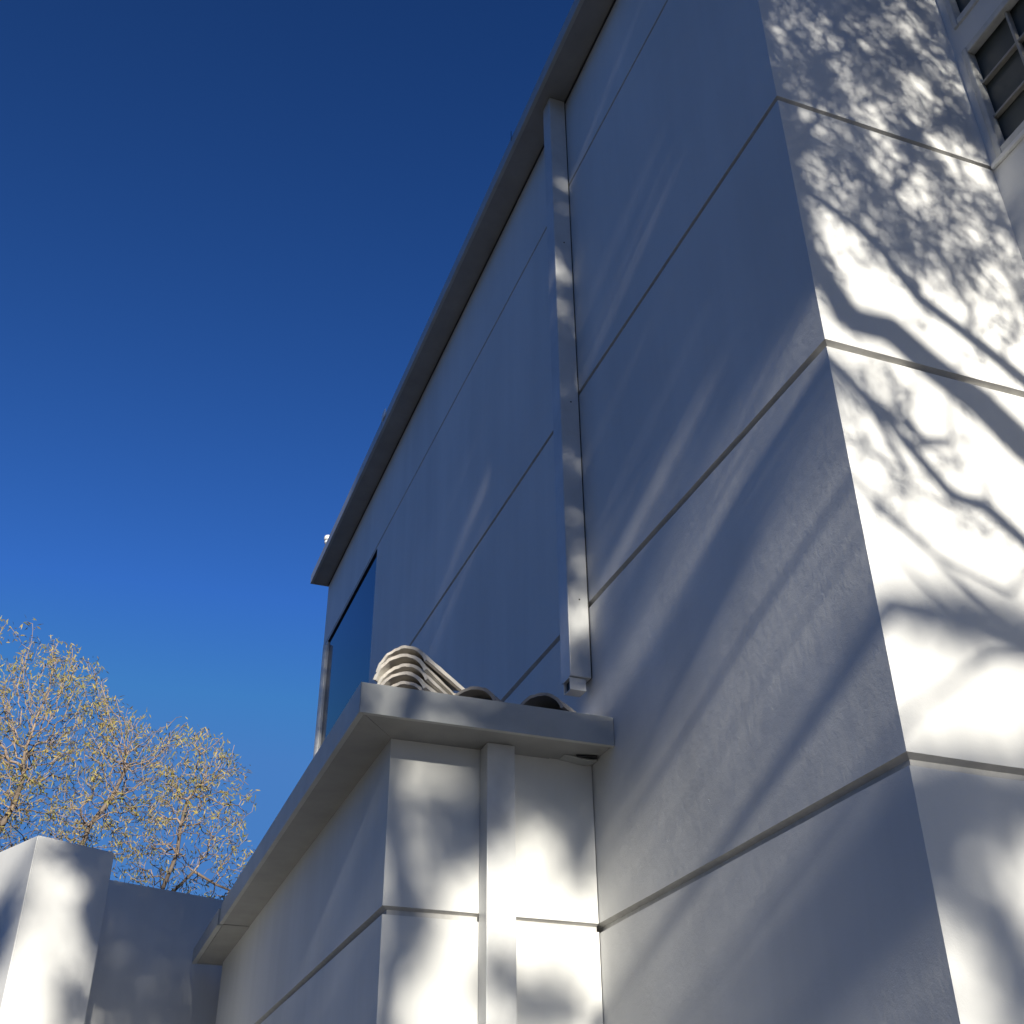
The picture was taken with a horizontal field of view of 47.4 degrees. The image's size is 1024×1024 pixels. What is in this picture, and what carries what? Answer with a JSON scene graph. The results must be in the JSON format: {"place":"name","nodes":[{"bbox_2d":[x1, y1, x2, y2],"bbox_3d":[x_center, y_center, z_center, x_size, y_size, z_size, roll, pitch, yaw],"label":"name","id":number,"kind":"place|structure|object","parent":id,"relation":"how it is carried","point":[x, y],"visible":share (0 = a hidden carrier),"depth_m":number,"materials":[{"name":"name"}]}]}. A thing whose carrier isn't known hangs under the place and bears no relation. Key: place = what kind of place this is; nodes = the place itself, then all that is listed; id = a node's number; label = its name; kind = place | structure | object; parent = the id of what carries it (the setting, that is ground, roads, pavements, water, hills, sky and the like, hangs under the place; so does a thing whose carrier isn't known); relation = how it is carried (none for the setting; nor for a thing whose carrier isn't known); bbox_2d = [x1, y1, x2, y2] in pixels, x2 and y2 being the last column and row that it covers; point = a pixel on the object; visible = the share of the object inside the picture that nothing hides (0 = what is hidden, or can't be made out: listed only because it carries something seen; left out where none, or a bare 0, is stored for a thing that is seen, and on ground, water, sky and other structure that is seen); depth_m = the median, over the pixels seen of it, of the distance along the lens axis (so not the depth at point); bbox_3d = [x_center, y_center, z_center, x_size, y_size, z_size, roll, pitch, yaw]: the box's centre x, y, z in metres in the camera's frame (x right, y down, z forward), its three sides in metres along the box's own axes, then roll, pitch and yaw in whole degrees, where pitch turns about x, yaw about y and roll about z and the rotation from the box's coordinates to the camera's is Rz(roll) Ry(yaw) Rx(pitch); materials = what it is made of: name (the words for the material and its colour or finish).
{"place":"outdoors","nodes":[
{"label":"outdoors","id":0,"kind":"place"},
{"bbox_2d":[0,0,573,899],"label":"sky","id":1,"kind":"structure","parent":0,"point":[232,232],"materials":[{"name":"blue"}]},
{"label":"ground","id":2,"kind":"structure","parent":0,"visible":0},
{"bbox_2d":[0,835,223,1023],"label":"garden wall","id":3,"kind":"structure","parent":2,"relation":"on","point":[84,939],"depth_m":6.82,"materials":[{"name":"paint"}]},
{"bbox_2d":[0,616,259,899],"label":"desert willow tree","id":4,"kind":"object","parent":2,"relation":"on","point":[16,794],"visible":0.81,"depth_m":13.52,"materials":[{"name":"yellow plant"}]},
{"bbox_2d":[192,682,613,1023],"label":"annex","id":5,"kind":"object","parent":2,"relation":"on","point":[421,857],"visible":1,"depth_m":4.22,"materials":[{"name":"paint"}]},
{"bbox_3d":[-0.067,0.859,4.537,0.223,0.089,0.408,-16,-36,23],"label":"clay roof tile","id":6,"kind":"object","parent":5,"relation":"on","visible":0},
{"bbox_2d":[455,686,501,701],"bbox_3d":[-0.063,0.790,4.514,0.222,0.089,0.407,-16,-36,23],"label":"clay roof tile","id":7,"kind":"object","parent":6,"relation":"on","point":[479,692],"visible":0.17,"depth_m":4.39,"materials":[{"name":"beige ceramic"}]},
{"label":"clay roof tile","id":8,"kind":"object","parent":5,"relation":"on","visible":0},
{"bbox_2d":[521,693,575,711],"bbox_3d":[0.202,0.823,4.595,0.225,0.088,0.407,-19,-37,26],"label":"clay roof tile","id":9,"kind":"object","parent":8,"relation":"on","point":[547,700],"visible":0.23,"depth_m":4.49,"materials":[{"name":"beige ceramic"}]},
{"bbox_2d":[310,0,1023,1023],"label":"house","id":10,"kind":"structure","parent":2,"relation":"on","point":[692,464],"depth_m":3.98,"materials":[{"name":"white paint"}]},
{"bbox_2d":[313,550,376,757],"bbox_3d":[-1.374,1.660,9.422,0.084,2.151,1.830,11,-34,-17],"label":"window","id":11,"kind":"structure","parent":10,"relation":"in","point":[348,665],"depth_m":9.71,"materials":[{"name":"glass"}]},
{"bbox_2d":[381,409,385,421],"bbox_3d":[-1.001,-0.754,9.095,0.009,0.065,0.090,11,-34,-17],"label":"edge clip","id":12,"kind":"object","parent":10,"relation":"attached to","point":[383,414],"visible":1,"depth_m":9.08,"materials":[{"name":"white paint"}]},
{"bbox_2d":[943,0,978,29],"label":"window","id":13,"kind":"structure","parent":10,"relation":"in","point":[956,17],"depth_m":4.71,"materials":[{"name":"paint"}]},
{"bbox_2d":[961,0,1023,156],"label":"window","id":14,"kind":"structure","parent":10,"relation":"in","point":[997,47],"depth_m":4.41,"materials":[{"name":"paint"}]},
{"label":"clay roof tile","id":15,"kind":"object","parent":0,"visible":0},
{"bbox_2d":[392,681,424,690],"bbox_3d":[-0.329,0.760,4.425,0.222,0.088,0.408,-13,-35,19],"label":"clay roof tile","id":16,"kind":"object","parent":15,"relation":"on","point":[408,685],"visible":0.06,"depth_m":4.28,"materials":[{"name":"beige ceramic"}]},
{"bbox_2d":[381,671,437,692],"bbox_3d":[-0.328,0.726,4.437,0.223,0.088,0.407,-15,-35,21],"label":"clay roof tile","id":17,"kind":"object","parent":16,"relation":"on","point":[407,676],"visible":0.14,"depth_m":4.31,"materials":[{"name":"beige ceramic"}]},
{"bbox_2d":[377,663,447,693],"bbox_3d":[-0.328,0.700,4.464,0.223,0.089,0.408,-13,-35,19],"label":"clay roof tile","id":18,"kind":"object","parent":17,"relation":"on","point":[422,674],"visible":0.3,"depth_m":4.33,"materials":[{"name":"beige ceramic"}]},
{"bbox_2d":[373,654,453,694],"bbox_3d":[-0.337,0.665,4.476,0.223,0.090,0.406,-13,-35,19],"label":"clay roof tile","id":19,"kind":"object","parent":18,"relation":"on","point":[389,664],"visible":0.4,"depth_m":4.35,"materials":[{"name":"beige ceramic"}]},
{"bbox_2d":[376,645,464,691],"bbox_3d":[-0.325,0.635,4.494,0.221,0.088,0.408,-15,-35,21],"label":"clay roof tile","id":20,"kind":"object","parent":19,"relation":"on","point":[449,681],"visible":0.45,"depth_m":4.38,"materials":[{"name":"beige ceramic"}]}
]}

